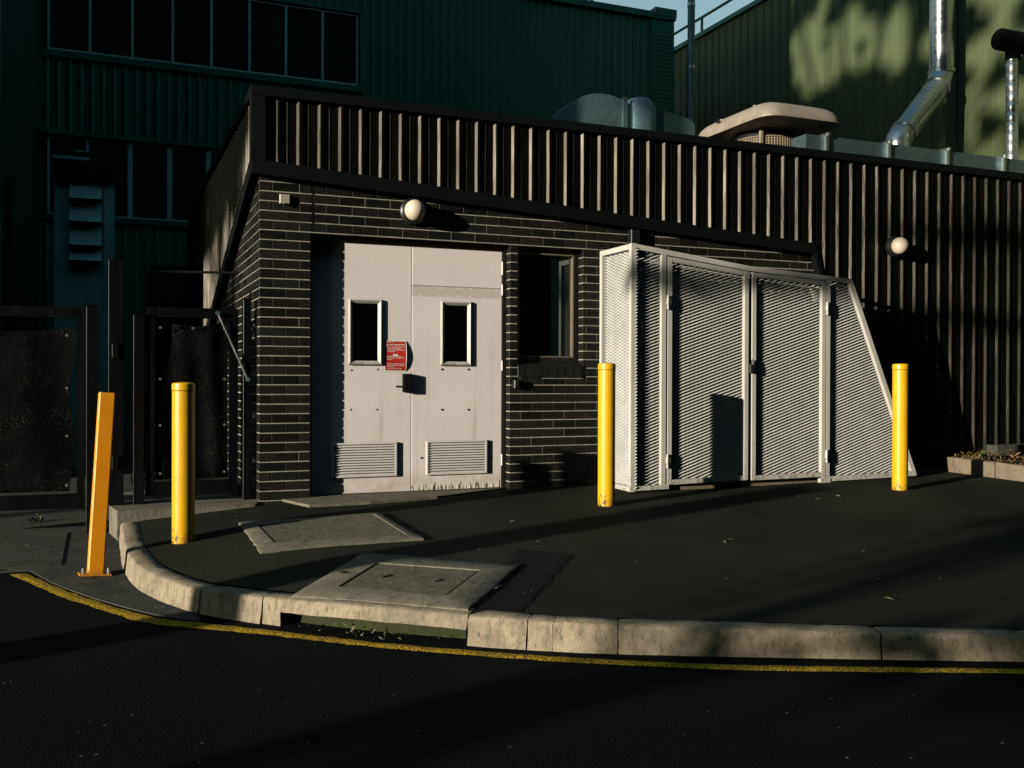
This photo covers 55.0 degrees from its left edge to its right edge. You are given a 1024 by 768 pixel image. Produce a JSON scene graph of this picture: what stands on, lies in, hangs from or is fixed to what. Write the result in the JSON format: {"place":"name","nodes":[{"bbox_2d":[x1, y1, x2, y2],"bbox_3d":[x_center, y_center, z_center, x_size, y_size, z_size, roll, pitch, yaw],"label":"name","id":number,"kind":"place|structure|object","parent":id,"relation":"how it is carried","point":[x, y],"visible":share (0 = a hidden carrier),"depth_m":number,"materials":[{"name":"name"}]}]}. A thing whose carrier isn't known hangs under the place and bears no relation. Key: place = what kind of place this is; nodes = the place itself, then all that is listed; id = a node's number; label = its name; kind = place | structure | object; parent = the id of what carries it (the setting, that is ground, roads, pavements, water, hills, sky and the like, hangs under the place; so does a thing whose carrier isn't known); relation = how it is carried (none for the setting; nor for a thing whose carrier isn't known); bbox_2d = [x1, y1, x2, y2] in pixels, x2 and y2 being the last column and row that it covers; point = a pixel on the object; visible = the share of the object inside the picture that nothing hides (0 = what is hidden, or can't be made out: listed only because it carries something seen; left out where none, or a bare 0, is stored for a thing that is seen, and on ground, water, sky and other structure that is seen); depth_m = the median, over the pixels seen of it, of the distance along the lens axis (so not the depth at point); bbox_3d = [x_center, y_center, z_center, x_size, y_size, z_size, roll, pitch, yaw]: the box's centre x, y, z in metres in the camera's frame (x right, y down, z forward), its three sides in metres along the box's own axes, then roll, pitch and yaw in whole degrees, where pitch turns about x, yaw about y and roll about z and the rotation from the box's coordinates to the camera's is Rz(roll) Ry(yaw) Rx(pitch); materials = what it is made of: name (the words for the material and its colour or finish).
{"place":"outdoors","nodes":[
{"label":"outdoors","id":0,"kind":"place"},
{"bbox_2d":[0,432,199,620],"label":"driveway","id":1,"kind":"structure","parent":0,"point":[118,588],"depth_m":7.36,"materials":[{"name":"concrete"}]},
{"bbox_2d":[0,532,67,572],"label":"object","id":2,"kind":"object","parent":1,"relation":"on","point":[15,552],"visible":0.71,"depth_m":7.58,"materials":[{"name":"concrete"}]},
{"bbox_2d":[27,517,43,522],"bbox_3d":[-4.291,1.218,8.837,0.125,0.050,0.184,0,0,13],"label":"weed","id":3,"kind":"object","parent":1,"relation":"on","point":[33,520],"visible":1,"depth_m":8.85,"materials":[{"name":"green plant"}]},
{"bbox_2d":[53,141,119,469],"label":"ventilation tower","id":4,"kind":"structure","parent":1,"relation":"on","point":[84,212],"depth_m":12.71,"materials":[{"name":"teal metal"}]},
{"bbox_2d":[78,392,114,575],"bbox_3d":[-2.901,0.695,6.871,0.240,1.275,0.274,0,0,-22],"label":"square post","id":5,"kind":"object","parent":1,"relation":"on","point":[100,488],"visible":1,"depth_m":6.85,"materials":[{"name":"orange metal"}]},
{"bbox_2d":[109,491,258,540],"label":"concrete kerb","id":6,"kind":"structure","parent":1,"relation":"on","point":[154,507],"depth_m":8.38,"materials":[{"name":"concrete"}]},
{"bbox_2d":[108,258,123,505],"bbox_3d":[-3.393,-0.015,8.428,0.128,2.106,0.128,0,0,-22],"label":"gate post","id":7,"kind":"object","parent":6,"relation":"on","point":[116,335],"visible":1,"depth_m":8.39,"materials":[{"name":"black metal"}]},
{"bbox_2d":[133,314,144,504],"bbox_3d":[-3.230,0.218,8.509,0.095,1.641,0.106,0,0,-22],"label":"gate post","id":8,"kind":"object","parent":6,"relation":"on","point":[138,408],"visible":1,"depth_m":8.46,"materials":[{"name":"black metal"}]},
{"bbox_2d":[145,306,237,496],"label":"gate","id":9,"kind":"structure","parent":8,"relation":"attached to","point":[197,356],"depth_m":8.70,"materials":[{"name":"black metal"}]},
{"bbox_2d":[0,450,1023,767],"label":"road","id":10,"kind":"structure","parent":0,"point":[84,686],"depth_m":4.13,"materials":[{"name":"black asphalt"}]},
{"bbox_2d":[0,0,36,331],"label":"green wing","id":11,"kind":"structure","parent":10,"relation":"on","point":[18,152],"depth_m":14.13,"materials":[{"name":"green metal"}]},
{"bbox_2d":[86,305,98,533],"bbox_3d":[-3.569,0.345,8.369,0.103,2.025,0.106,0,0,-22],"label":"gate post","id":12,"kind":"object","parent":10,"relation":"on","point":[92,351],"visible":0.72,"depth_m":8.32,"materials":[{"name":"black metal"}]},
{"bbox_2d":[0,305,84,510],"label":"gate","id":13,"kind":"structure","parent":12,"relation":"attached to","point":[37,442],"depth_m":8.22,"materials":[{"name":"black metal"}]},
{"bbox_2d":[37,0,676,449],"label":"green building","id":14,"kind":"structure","parent":10,"relation":"on","point":[157,90],"depth_m":19.23,"materials":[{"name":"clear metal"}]},
{"bbox_2d":[47,135,217,222],"bbox_3d":[-6.995,-3.825,18.658,3.284,1.430,0.122,0,0,-22],"label":"window","id":15,"kind":"structure","parent":14,"relation":"in","point":[154,182],"depth_m":18.72,"materials":[{"name":"black glass"}]},
{"bbox_2d":[150,266,187,434],"bbox_3d":[-6.512,-0.639,18.786,0.755,3.200,0.030,0,0,-22],"label":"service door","id":16,"kind":"structure","parent":14,"relation":"in","point":[166,289],"depth_m":18.75,"materials":[{"name":"black metal"}]},
{"bbox_2d":[47,0,357,85],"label":"window","id":17,"kind":"structure","parent":14,"relation":"in","point":[245,36],"depth_m":19.17,"materials":[{"name":"black glass"}]},
{"bbox_2d":[298,623,447,639],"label":"drain litter","id":18,"kind":"object","parent":10,"relation":"on","point":[353,627],"visible":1,"depth_m":5.26,"materials":[{"name":"brown plant"}]},
{"bbox_2d":[10,574,1023,673],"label":"yellow line","id":19,"kind":"object","parent":10,"relation":"on","point":[61,592],"visible":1,"depth_m":4.89,"materials":[{"name":"yellow paint"}]},
{"bbox_2d":[119,522,1023,661],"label":"kerb","id":20,"kind":"structure","parent":10,"relation":"on","point":[146,572],"depth_m":4.88,"materials":[{"name":"concrete"}]},
{"bbox_2d":[262,592,474,644],"bbox_3d":[-0.796,1.277,5.329,1.253,0.204,0.182,0,0,21],"label":"drain inlet","id":21,"kind":"object","parent":20,"relation":"in","point":[280,609],"visible":0.73,"depth_m":5.29,"materials":[{"name":"concrete"}]},
{"bbox_2d":[527,623,880,651],"bbox_3d":[8.920,1.316,4.767,25.004,0.204,2.551,0,0,10],"label":"joint","id":22,"kind":"object","parent":20,"relation":"attached to","point":[617,639],"visible":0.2,"depth_m":4.92,"materials":[{"name":"concrete"}]},
{"bbox_2d":[130,467,1023,629],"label":"footpath","id":23,"kind":"structure","parent":10,"relation":"on","point":[784,553],"depth_m":6.84,"materials":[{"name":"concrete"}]},
{"bbox_2d":[172,382,195,543],"bbox_3d":[-2.393,0.593,7.165,0.166,1.215,0.166,0,0,-22],"label":"bollard","id":24,"kind":"object","parent":23,"relation":"on","point":[183,462],"visible":0.94,"depth_m":7.10,"materials":[{"name":"yellow metal"}]},
{"bbox_2d":[238,512,423,553],"bbox_3d":[-1.385,1.125,7.365,1.151,0.134,1.211,0,0,-22],"label":"pit cover","id":25,"kind":"object","parent":23,"relation":"on","point":[325,531],"visible":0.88,"depth_m":7.25,"materials":[{"name":"concrete"}]},
{"bbox_2d":[282,488,506,507],"bbox_3d":[-0.989,1.081,9.075,2.194,0.146,0.600,0,0,-22],"label":"door step","id":26,"kind":"object","parent":23,"relation":"on","point":[311,501],"depth_m":8.90,"materials":[{"name":"concrete"}]},
{"bbox_2d":[292,552,520,610],"bbox_3d":[-0.607,1.181,5.825,1.098,0.122,1.171,0,0,15],"label":"pit cover","id":27,"kind":"object","parent":23,"relation":"on","point":[451,584],"visible":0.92,"depth_m":5.73,"materials":[{"name":"concrete"}]},
{"bbox_2d":[4,495,939,731],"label":"fallen leaves","id":28,"kind":"object","parent":23,"relation":"on","point":[724,541],"visible":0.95,"depth_m":7.00,"materials":[{"name":"brown plant"}]},
{"bbox_2d":[470,549,574,613],"bbox_3d":[0.075,1.161,5.885,0.434,0.053,1.689,0,0,11],"label":"asphalt patch","id":29,"kind":"object","parent":23,"relation":"on","point":[525,584],"visible":0.9,"depth_m":5.83,"materials":[{"name":"grey asphalt"}]},
{"bbox_2d":[598,363,615,506],"bbox_3d":[0.833,0.466,8.662,0.157,1.308,0.157,0,0,-22],"label":"bollard","id":30,"kind":"object","parent":23,"relation":"on","point":[606,429],"visible":0.88,"depth_m":8.60,"materials":[{"name":"yellow metal"}]},
{"bbox_2d":[619,478,817,491],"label":"cage plinth","id":31,"kind":"structure","parent":23,"relation":"on","point":[726,484],"depth_m":9.98,"materials":[{"name":"concrete"}]},
{"bbox_2d":[599,229,916,491],"bbox_3d":[2.668,-0.267,10.357,3.574,2.617,0.686,0,0,-22],"label":"cage","id":32,"kind":"object","parent":31,"relation":"on","point":[856,448],"visible":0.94,"depth_m":9.90,"materials":[{"name":"grey metal"}]},
{"bbox_2d":[892,363,908,490],"bbox_3d":[3.867,0.449,9.797,0.157,1.308,0.157,0,0,37],"label":"bollard","id":33,"kind":"object","parent":23,"relation":"on","point":[900,398],"visible":0.88,"depth_m":9.73,"materials":[{"name":"yellow metal"}]},
{"bbox_2d":[947,455,1023,481],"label":"planter edge","id":34,"kind":"object","parent":23,"relation":"on","point":[988,468],"visible":0.74,"depth_m":10.93,"materials":[{"name":"concrete"}]},
{"bbox_2d":[986,459,1023,464],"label":"planter soil","id":35,"kind":"structure","parent":34,"relation":"in","point":[1018,461],"depth_m":11.17,"materials":[{"name":"brown soil"}]},
{"bbox_2d":[962,449,1001,459],"bbox_3d":[5.308,0.799,11.277,0.478,0.119,0.364,0,0,-22],"label":"weed","id":36,"kind":"object","parent":35,"relation":"on","point":[980,454],"visible":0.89,"depth_m":11.30,"materials":[{"name":"green plant"}]},
{"bbox_2d":[955,449,1023,464],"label":"leaf litter","id":37,"kind":"object","parent":35,"relation":"on","point":[998,455],"visible":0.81,"depth_m":11.36,"materials":[{"name":"brown plant"}]},
{"bbox_2d":[987,443,1023,455],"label":"wall footing","id":38,"kind":"object","parent":23,"relation":"on","point":[1001,448],"depth_m":11.86,"materials":[{"name":"concrete"}]},
{"bbox_2d":[186,84,1023,502],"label":"brick building","id":39,"kind":"structure","parent":10,"relation":"on","point":[476,288],"depth_m":9.71,"materials":[{"name":"black brick"}]},
{"bbox_2d":[144,270,238,273],"bbox_3d":[-3.198,-1.117,9.813,0.958,0.046,0.026,0,0,2],"label":"horizontal metal rail","id":40,"kind":"object","parent":39,"relation":"attached to","point":[178,271],"visible":1,"depth_m":9.80,"materials":[{"name":"black metal"}]},
{"bbox_2d":[241,298,255,499],"bbox_3d":[-2.373,0.138,8.864,0.116,1.805,0.106,0,0,-22],"label":"gate post","id":41,"kind":"object","parent":39,"relation":"attached to","point":[248,416],"visible":1,"depth_m":8.81,"materials":[{"name":"black paint"}]},
{"bbox_2d":[216,311,249,381],"bbox_3d":[-2.483,-0.334,8.755,0.297,0.624,0.053,0,0,-18],"label":"stay rod","id":42,"kind":"object","parent":41,"relation":"attached to","point":[232,345],"visible":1,"depth_m":8.74,"materials":[{"name":"metal"}]},
{"bbox_2d":[279,194,289,204],"bbox_3d":[-2.024,-1.642,8.761,0.090,0.092,0.036,0,0,-22],"label":"sensor box","id":43,"kind":"object","parent":39,"relation":"attached to","point":[284,199],"visible":1,"depth_m":8.75,"materials":[{"name":"plastic"}]},
{"bbox_2d":[311,236,411,494],"bbox_3d":[-1.392,-0.167,9.167,0.944,2.371,0.112,0,0,-22],"label":"door","id":44,"kind":"structure","parent":39,"relation":"in","point":[361,411],"depth_m":9.16,"materials":[{"name":"paint"}]},
{"bbox_2d":[384,340,406,370],"bbox_3d":[-1.099,-0.266,9.285,0.212,0.290,0.023,0,0,-22],"label":"warning sign","id":45,"kind":"object","parent":44,"relation":"attached to","point":[395,355],"visible":1,"depth_m":9.29,"materials":[{"name":"red plastic"}]},
{"bbox_2d":[399,198,425,224],"bbox_3d":[-0.902,-1.614,9.142,0.244,0.244,0.193,0,0,-22],"label":"wall lamp","id":46,"kind":"object","parent":39,"relation":"attached to","point":[412,211],"visible":1,"depth_m":9.10,"materials":[{"name":"white glass"}]},
{"bbox_2d":[411,242,502,490],"bbox_3d":[-0.528,-0.166,9.548,0.931,2.371,0.071,0,0,-22],"label":"door","id":47,"kind":"structure","parent":39,"relation":"in","point":[457,290],"depth_m":9.53,"materials":[{"name":"paint"}]},
{"bbox_2d":[512,380,519,387],"bbox_3d":[0.041,0.000,9.610,0.056,0.080,0.066,0,0,-22],"label":"outlet box","id":48,"kind":"object","parent":39,"relation":"attached to","point":[515,383],"visible":1,"depth_m":9.59,"materials":[{"name":"black plastic"}]},
{"bbox_2d":[517,247,577,362],"bbox_3d":[0.334,-0.788,9.913,0.708,1.148,0.072,0,0,-22],"label":"window","id":49,"kind":"structure","parent":39,"relation":"in","point":[547,279],"depth_m":9.93,"materials":[{"name":"black glass"}]},
{"bbox_2d":[550,93,655,130],"bbox_3d":[1.631,-3.890,18.129,2.237,2.845,0.695,0,0,-22],"label":"fan housing","id":50,"kind":"object","parent":39,"relation":"on","point":[611,110],"visible":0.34,"depth_m":17.93,"materials":[{"name":"metal"}]},
{"bbox_2d":[656,108,694,134],"bbox_3d":[3.225,-3.965,19.850,0.776,2.992,0.539,0,0,-22],"label":"roof hood","id":51,"kind":"object","parent":39,"relation":"on","point":[667,121],"visible":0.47,"depth_m":19.62,"materials":[{"name":"metal"}]},
{"bbox_2d":[699,102,840,146],"bbox_3d":[3.485,-3.087,13.566,1.306,1.293,1.836,0,0,-22],"label":"roof vent","id":52,"kind":"object","parent":39,"relation":"on","point":[777,123],"visible":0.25,"depth_m":13.04,"materials":[{"name":"beige metal"}]},
{"bbox_2d":[885,236,908,256],"bbox_3d":[4.448,-1.585,11.284,0.244,0.244,0.193,0,0,-22],"label":"wall lamp","id":53,"kind":"object","parent":39,"relation":"attached to","point":[896,246],"visible":1,"depth_m":11.25,"materials":[{"name":"white glass"}]},
{"bbox_2d":[885,0,955,146],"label":"spiral pipe","id":54,"kind":"object","parent":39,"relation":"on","point":[913,119],"visible":0.73,"depth_m":17.23,"materials":[{"name":"metal"}]},
{"bbox_2d":[991,28,1023,159],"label":"flue pipe","id":55,"kind":"object","parent":39,"relation":"on","point":[1009,43],"visible":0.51,"depth_m":15.85,"materials":[{"name":"metal"}]},
{"bbox_2d":[674,0,1023,159],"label":"olive building","id":56,"kind":"structure","parent":10,"relation":"on","point":[859,69],"depth_m":20.15,"materials":[{"name":"green metal"}]},
{"bbox_2d":[674,0,732,34],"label":"roof railing","id":57,"kind":"object","parent":56,"relation":"on","point":[705,15],"visible":0.21,"depth_m":25.86,"materials":[{"name":"grey metal"}]},
{"bbox_2d":[792,132,1023,172],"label":"air duct","id":58,"kind":"object","parent":56,"relation":"attached to","point":[887,149],"visible":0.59,"depth_m":13.46,"materials":[{"name":"metal"}]},
{"bbox_2d":[593,0,753,46],"label":"sky","id":59,"kind":"structure","parent":0,"point":[702,7],"materials":[{"name":"blue"}]},
{"bbox_2d":[687,0,695,123],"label":"vent pipe","id":60,"kind":"object","parent":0,"point":[691,4],"visible":0.42,"depth_m":20.84,"materials":[{"name":"metal"}]}
]}

